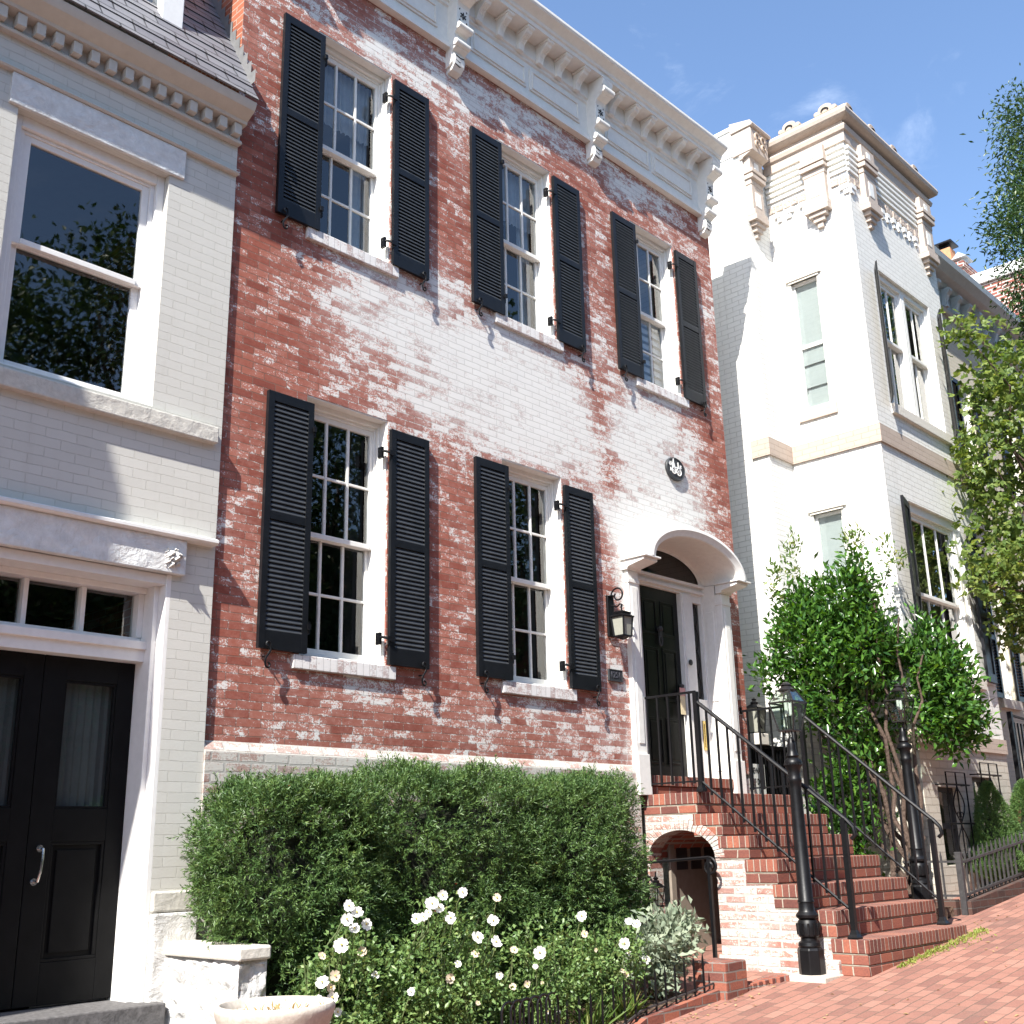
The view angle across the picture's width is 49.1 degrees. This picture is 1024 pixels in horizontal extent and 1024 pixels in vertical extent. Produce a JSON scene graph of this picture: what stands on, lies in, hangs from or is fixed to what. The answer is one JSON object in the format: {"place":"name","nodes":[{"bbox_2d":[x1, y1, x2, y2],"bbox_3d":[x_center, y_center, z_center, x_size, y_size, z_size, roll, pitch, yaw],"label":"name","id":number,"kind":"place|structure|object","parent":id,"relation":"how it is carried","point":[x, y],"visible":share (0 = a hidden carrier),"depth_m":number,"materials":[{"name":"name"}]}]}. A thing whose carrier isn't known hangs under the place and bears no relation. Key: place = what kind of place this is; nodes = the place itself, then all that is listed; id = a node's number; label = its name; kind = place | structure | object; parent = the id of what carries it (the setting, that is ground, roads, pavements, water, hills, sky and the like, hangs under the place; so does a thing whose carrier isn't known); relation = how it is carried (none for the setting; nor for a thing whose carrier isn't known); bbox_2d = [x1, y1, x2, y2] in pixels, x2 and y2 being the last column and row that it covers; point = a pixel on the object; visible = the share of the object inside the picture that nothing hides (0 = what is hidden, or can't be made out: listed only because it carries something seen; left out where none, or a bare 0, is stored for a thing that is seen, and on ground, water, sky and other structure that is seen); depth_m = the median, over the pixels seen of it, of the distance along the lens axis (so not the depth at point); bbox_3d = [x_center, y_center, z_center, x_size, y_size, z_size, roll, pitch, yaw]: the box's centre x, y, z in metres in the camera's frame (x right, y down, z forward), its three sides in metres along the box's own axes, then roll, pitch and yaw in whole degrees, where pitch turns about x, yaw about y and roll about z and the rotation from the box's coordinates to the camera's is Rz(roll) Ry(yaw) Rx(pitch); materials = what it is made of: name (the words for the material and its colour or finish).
{"place":"outdoors","nodes":[
{"label":"outdoors","id":0,"kind":"place"},
{"bbox_2d":[29,998,106,1007],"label":"ground","id":1,"kind":"structure","parent":0,"point":[68,1003],"depth_m":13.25,"materials":[{"name":"grey concrete"}]},
{"bbox_2d":[0,0,258,1023],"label":"painted brick house","id":2,"kind":"structure","parent":1,"relation":"on","point":[116,122],"depth_m":7.55,"materials":[{"name":"white brick"}]},
{"bbox_2d":[0,650,44,1009],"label":"door","id":3,"kind":"structure","parent":2,"relation":"in","point":[21,673],"depth_m":6.89,"materials":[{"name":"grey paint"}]},
{"bbox_2d":[10,655,134,1008],"bbox_3d":[-2.746,1.973,7.085,0.170,2.090,0.620,-16,-22,41],"label":"door","id":4,"kind":"structure","parent":2,"relation":"in","point":[67,926],"depth_m":7.06,"materials":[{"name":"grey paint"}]},
{"bbox_2d":[0,114,164,404],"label":"window","id":5,"kind":"structure","parent":2,"relation":"in","point":[29,132],"depth_m":7.90,"materials":[{"name":"white wood"}]},
{"bbox_2d":[65,0,756,1019],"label":"brick house","id":6,"kind":"structure","parent":1,"relation":"on","point":[471,404],"depth_m":10.47,"materials":[{"name":"red brick"}]},
{"bbox_2d":[290,395,395,679],"bbox_3d":[-1.409,0.227,8.964,0.351,2.185,0.990,-16,-22,41],"label":"window","id":7,"kind":"structure","parent":6,"relation":"in","point":[370,664],"depth_m":9.12,"materials":[{"name":"white paint"}]},
{"bbox_2d":[305,31,398,278],"bbox_3d":[-1.478,-3.132,9.962,0.327,2.095,0.990,-16,-22,41],"label":"window","id":8,"kind":"structure","parent":6,"relation":"in","point":[346,102],"depth_m":10.17,"materials":[{"name":"white paint"}]},
{"bbox_2d":[494,139,563,352],"bbox_3d":[0.050,-2.702,11.514,0.327,2.095,0.990,-16,-22,41],"label":"window","id":9,"kind":"structure","parent":6,"relation":"in","point":[516,192],"depth_m":11.73,"materials":[{"name":"white paint"}]},
{"bbox_2d":[501,459,576,701],"bbox_3d":[0.119,0.657,10.515,0.351,2.185,0.990,-16,-22,41],"label":"window","id":10,"kind":"structure","parent":6,"relation":"in","point":[554,686],"depth_m":10.69,"materials":[{"name":"white paint"}]},
{"bbox_2d":[607,669,622,681],"bbox_3d":[1.009,1.600,10.958,0.025,0.115,0.210,-16,-22,41],"label":"number plaque","id":11,"kind":"object","parent":6,"relation":"attached to","point":[614,675],"visible":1,"depth_m":10.95,"materials":[{"name":"black metal"}]},
{"bbox_2d":[606,587,633,639],"bbox_3d":[1.042,1.002,11.051,0.275,0.531,0.176,-16,-22,41],"label":"wall lantern","id":12,"kind":"object","parent":6,"relation":"attached to","point":[619,624],"depth_m":10.97,"materials":[{"name":"black metal"}]},
{"bbox_2d":[645,872,664,909],"bbox_3d":[1.326,3.554,10.483,0.193,0.355,0.132,-16,-22,41],"label":"wall lantern","id":13,"kind":"object","parent":6,"relation":"attached to","point":[655,878],"depth_m":10.46,"materials":[{"name":"black metal"}]},
{"bbox_2d":[629,221,689,408],"bbox_3d":[1.597,-2.275,13.056,0.285,2.095,0.990,-16,-22,41],"label":"window","id":14,"kind":"structure","parent":6,"relation":"in","point":[669,360],"depth_m":13.25,"materials":[{"name":"white paint"}]},
{"bbox_2d":[639,585,687,776],"bbox_3d":[1.601,1.803,11.932,0.105,2.020,0.745,-16,-22,41],"label":"door","id":15,"kind":"structure","parent":6,"relation":"in","point":[659,618],"depth_m":11.97,"materials":[{"name":"black paint"}]},
{"bbox_2d":[679,687,685,714],"bbox_3d":[1.840,2.036,12.058,0.005,0.285,0.100,-16,-22,41],"label":"door hanger","id":16,"kind":"object","parent":15,"relation":"hanging from","point":[683,704],"depth_m":12.05,"materials":[{"name":"paper"}]},
{"bbox_2d":[665,457,684,480],"bbox_3d":[1.825,-0.478,12.526,0.036,0.270,0.350,-16,-22,41],"label":"fire mark","id":17,"kind":"object","parent":6,"relation":"attached to","point":[674,469],"visible":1,"depth_m":12.50,"materials":[{"name":"black metal"}]},
{"bbox_2d":[667,844,720,952],"bbox_3d":[1.838,3.784,11.088,0.039,1.240,0.900,-16,-22,41],"label":"basement door","id":18,"kind":"structure","parent":6,"relation":"in","point":[693,883],"depth_m":11.07,"materials":[{"name":"paint"}]},
{"bbox_2d":[751,744,789,794],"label":"alley gate","id":19,"kind":"structure","parent":6,"relation":"attached to","point":[778,753],"depth_m":12.84,"materials":[{"name":"black metal"}]},
{"bbox_2d":[746,698,768,744],"bbox_3d":[2.804,2.399,12.855,0.228,0.545,0.238,-16,-22,41],"label":"gate lantern","id":20,"kind":"object","parent":19,"relation":"on","point":[753,726],"visible":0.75,"depth_m":12.81,"materials":[{"name":"metal"}]},
{"bbox_2d":[752,764,766,793],"bbox_3d":[2.747,2.991,12.501,0.008,0.350,0.300,-16,-22,41],"label":"warning sign","id":21,"kind":"object","parent":19,"relation":"attached to","point":[756,774],"visible":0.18,"depth_m":12.50,"materials":[{"name":"white"}]},
{"bbox_2d":[708,103,1012,898],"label":"white brick house","id":22,"kind":"structure","parent":1,"relation":"on","point":[838,408],"depth_m":14.67,"materials":[{"name":"paint"}]},
{"bbox_2d":[785,266,837,423],"bbox_3d":[3.958,-2.199,14.760,0.545,2.085,0.147,-16,-22,41],"label":"window","id":23,"kind":"structure","parent":22,"relation":"in","point":[806,296],"depth_m":14.81,"materials":[{"name":"white paint"}]},
{"bbox_2d":[807,499,855,648],"bbox_3d":[4.015,0.831,13.864,0.550,1.925,0.147,-16,-22,41],"label":"window","id":24,"kind":"structure","parent":22,"relation":"in","point":[828,525],"depth_m":14.07,"materials":[{"name":"white paint"}]},
{"bbox_2d":[879,274,917,415],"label":"window","id":25,"kind":"structure","parent":22,"relation":"in","point":[901,347],"depth_m":15.15,"materials":[{"name":"white paint"}]},
{"bbox_2d":[901,291,941,429],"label":"window","id":26,"kind":"structure","parent":22,"relation":"in","point":[926,363],"depth_m":15.66,"materials":[{"name":"white paint"}]},
{"bbox_2d":[909,504,975,677],"bbox_3d":[5.423,1.031,14.301,0.135,2.100,1.540,-16,-22,41],"label":"window","id":27,"kind":"structure","parent":22,"relation":"in","point":[922,517],"depth_m":14.64,"materials":[{"name":"white paint"}]},
{"bbox_2d":[937,787,959,851],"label":"basement window","id":28,"kind":"structure","parent":22,"relation":"in","point":[940,789],"depth_m":13.16,"materials":[{"name":"metal"}]},
{"bbox_2d":[972,777,988,821],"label":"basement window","id":29,"kind":"structure","parent":22,"relation":"in","point":[974,779],"depth_m":13.90,"materials":[{"name":"metal"}]},
{"bbox_2d":[934,245,1023,791],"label":"beige brick house","id":30,"kind":"structure","parent":1,"relation":"on","point":[961,291],"depth_m":20.02,"materials":[{"name":"white paint"}]},
{"bbox_2d":[959,385,977,472],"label":"window","id":31,"kind":"structure","parent":30,"relation":"in","point":[966,418],"depth_m":20.08,"materials":[{"name":"white paint"}]},
{"bbox_2d":[989,582,1012,699],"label":"window","id":32,"kind":"structure","parent":30,"relation":"in","point":[1003,665],"depth_m":18.81,"materials":[{"name":"white paint"}]},
{"bbox_2d":[1007,419,1021,495],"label":"window","id":33,"kind":"structure","parent":30,"relation":"in","point":[1016,474],"depth_m":21.40,"materials":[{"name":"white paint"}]},
{"bbox_2d":[935,239,1023,317],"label":"brick house","id":34,"kind":"structure","parent":1,"relation":"on","point":[959,259],"depth_m":27.34,"materials":[{"name":"white paint"}]},
{"bbox_2d":[537,0,1023,272],"label":"sky","id":35,"kind":"structure","parent":0,"point":[922,73],"materials":[{"name":"blue"}]},
{"bbox_2d":[598,874,1023,1023],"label":"sidewalk","id":36,"kind":"structure","parent":0,"point":[970,976],"depth_m":8.50,"materials":[{"name":"brick"}]},
{"bbox_2d":[162,940,270,1023],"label":"stair wall","id":37,"kind":"structure","parent":36,"relation":"on","point":[201,981],"depth_m":6.63,"materials":[{"name":"stone"}]},
{"bbox_2d":[213,995,334,1023],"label":"planter bowl","id":38,"kind":"object","parent":36,"relation":"on","point":[295,1009],"visible":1,"depth_m":5.70,"materials":[{"name":"concrete"}]},
{"bbox_2d":[507,988,696,1023],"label":"flower bed","id":39,"kind":"object","parent":36,"relation":"on","point":[671,994],"visible":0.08,"depth_m":8.63,"materials":[{"name":"soil"}]},
{"bbox_2d":[165,764,406,1023],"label":"yew hedge","id":40,"kind":"object","parent":39,"relation":"on","point":[288,879],"visible":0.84,"depth_m":7.02,"materials":[{"name":"green plant"}]},
{"bbox_2d":[270,899,414,1023],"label":"rose bush","id":41,"kind":"object","parent":39,"relation":"on","point":[340,946],"visible":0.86,"depth_m":6.63,"materials":[{"name":"green plant"}]},
{"bbox_2d":[344,887,537,1023],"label":"rose bush","id":42,"kind":"object","parent":39,"relation":"on","point":[440,995],"visible":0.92,"depth_m":7.12,"materials":[{"name":"green plant"}]},
{"bbox_2d":[319,751,569,1023],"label":"yew hedge","id":43,"kind":"object","parent":39,"relation":"on","point":[454,844],"visible":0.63,"depth_m":8.09,"materials":[{"name":"green plant"}]},
{"bbox_2d":[525,1005,571,1023],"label":"lily clump","id":44,"kind":"object","parent":39,"relation":"on","point":[561,1022],"visible":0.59,"depth_m":7.56,"materials":[{"name":"green plant"}]},
{"bbox_2d":[487,905,651,1023],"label":"rose bush","id":45,"kind":"object","parent":39,"relation":"on","point":[590,977],"visible":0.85,"depth_m":7.97,"materials":[{"name":"green plant"}]},
{"bbox_2d":[495,761,659,1002],"bbox_3d":[0.480,3.077,9.224,1.166,2.054,1.596,-16,-22,41],"label":"yew hedge","id":46,"kind":"object","parent":39,"relation":"on","point":[598,864],"visible":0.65,"depth_m":9.00,"materials":[{"name":"green plant"}]},
{"bbox_2d":[559,991,629,1023],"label":"lily clump","id":47,"kind":"object","parent":39,"relation":"on","point":[596,1017],"visible":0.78,"depth_m":7.84,"materials":[{"name":"green plant"}]},
{"bbox_2d":[603,978,652,1021],"bbox_3d":[0.800,3.543,8.174,0.382,0.296,0.380,5,-18,-20],"label":"lily clump","id":48,"kind":"object","parent":39,"relation":"on","point":[619,1010],"visible":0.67,"depth_m":8.10,"materials":[{"name":"green plant"}]},
{"bbox_2d":[619,895,711,999],"bbox_3d":[1.194,3.495,8.949,0.684,0.802,1.120,-16,-22,41],"label":"sage plant","id":49,"kind":"object","parent":39,"relation":"on","point":[670,941],"visible":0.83,"depth_m":8.81,"materials":[{"name":"green plant"}]},
{"bbox_2d":[628,989,719,1023],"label":"bed kerb","id":50,"kind":"structure","parent":36,"relation":"on","point":[664,1014],"depth_m":8.35,"materials":[{"name":"brick"}]},
{"bbox_2d":[487,954,713,1023],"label":"edging fence","id":51,"kind":"object","parent":50,"relation":"on","point":[626,1021],"visible":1,"depth_m":7.79,"materials":[{"name":"metal"}]},
{"bbox_2d":[643,856,717,957],"bbox_3d":[1.535,3.679,10.200,0.862,1.044,0.030,-16,-22,41],"label":"scroll handrail","id":52,"kind":"object","parent":36,"relation":"on","point":[708,865],"visible":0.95,"depth_m":10.04,"materials":[{"name":"black metal"}]},
{"bbox_2d":[694,958,747,999],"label":"brick pier","id":53,"kind":"structure","parent":36,"relation":"on","point":[727,977],"depth_m":8.82,"materials":[{"name":"red brick"}]},
{"bbox_2d":[747,974,789,990],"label":"path kerb","id":54,"kind":"structure","parent":36,"relation":"on","point":[761,982],"depth_m":9.11,"materials":[{"name":"brick"}]},
{"bbox_2d":[642,792,966,976],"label":"brick staircase","id":55,"kind":"structure","parent":36,"relation":"on","point":[757,890],"depth_m":10.04,"materials":[{"name":"red brick"}]},
{"bbox_2d":[644,690,862,938],"bbox_3d":[2.092,2.658,10.185,2.186,2.223,0.092,-16,-22,41],"label":"stair railing","id":56,"kind":"object","parent":55,"relation":"on","point":[851,905],"visible":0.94,"depth_m":10.15,"materials":[{"name":"black metal"}]},
{"bbox_2d":[739,704,949,924],"bbox_3d":[3.333,3.016,11.474,2.146,2.223,0.092,-16,-22,41],"label":"stair railing","id":57,"kind":"object","parent":55,"relation":"on","point":[932,821],"visible":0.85,"depth_m":11.29,"materials":[{"name":"black metal"}]},
{"bbox_2d":[787,972,843,983],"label":"lamp plinth","id":58,"kind":"structure","parent":36,"relation":"on","point":[798,977],"depth_m":9.06,"materials":[{"name":"stone"}]},
{"bbox_2d":[768,682,825,975],"bbox_3d":[2.447,2.654,9.565,0.252,2.407,0.252,-16,-22,41],"label":"lamp post","id":59,"kind":"object","parent":58,"relation":"on","point":[810,953],"visible":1,"depth_m":9.44,"materials":[{"name":"black metal"}]},
{"bbox_2d":[675,903,1019,1023],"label":"fallen leaves","id":60,"kind":"object","parent":36,"relation":"on","point":[860,1003],"visible":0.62,"depth_m":8.50,"materials":[{"name":"brown plant"}]},
{"bbox_2d":[897,926,996,967],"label":"weeds","id":61,"kind":"object","parent":36,"relation":"on","point":[937,949],"visible":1,"depth_m":9.89,"materials":[{"name":"yellow plant"}]},
{"bbox_2d":[902,831,1023,915],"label":"iron fence","id":62,"kind":"object","parent":36,"relation":"on","point":[988,897],"visible":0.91,"depth_m":11.87,"materials":[{"name":"metal"}]},
{"bbox_2d":[919,304,1023,666],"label":"maple tree","id":63,"kind":"object","parent":36,"relation":"on","point":[1000,383],"visible":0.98,"depth_m":15.16,"materials":[{"name":"green plant"}]},
{"bbox_2d":[956,63,1023,417],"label":"oak tree","id":64,"kind":"object","parent":36,"relation":"on","point":[1014,230],"visible":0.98,"depth_m":18.51,"materials":[{"name":"green plant"}]},
{"bbox_2d":[963,780,1023,882],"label":"dwarf spruce","id":65,"kind":"object","parent":36,"relation":"on","point":[994,828],"visible":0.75,"depth_m":12.98,"materials":[{"name":"green plant"}]},
{"bbox_2d":[1006,711,1023,822],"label":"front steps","id":66,"kind":"structure","parent":36,"relation":"on","point":[1015,748],"depth_m":15.26,"materials":[{"name":"metal"}]},
{"bbox_2d":[1009,778,1023,842],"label":"dwarf spruce","id":67,"kind":"object","parent":36,"relation":"on","point":[1018,789],"visible":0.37,"depth_m":14.01,"materials":[{"name":"green plant"}]},
{"bbox_2d":[935,906,953,921],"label":"front yard","id":68,"kind":"structure","parent":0,"point":[949,911],"depth_m":11.32,"materials":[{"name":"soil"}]},
{"bbox_2d":[742,520,1005,898],"bbox_3d":[4.183,2.223,12.620,3.084,4.248,1.398,2,-17,-11],"label":"laurel bush","id":69,"kind":"object","parent":68,"relation":"on","point":[836,632],"visible":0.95,"depth_m":12.50,"materials":[{"name":"green plant"}]},
{"bbox_2d":[883,684,932,898],"bbox_3d":[4.270,3.003,12.028,0.252,2.309,0.252,-16,-22,41],"label":"lamp post","id":70,"kind":"object","parent":68,"relation":"on","point":[904,747],"visible":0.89,"depth_m":11.99,"materials":[{"name":"black metal"}]}
]}

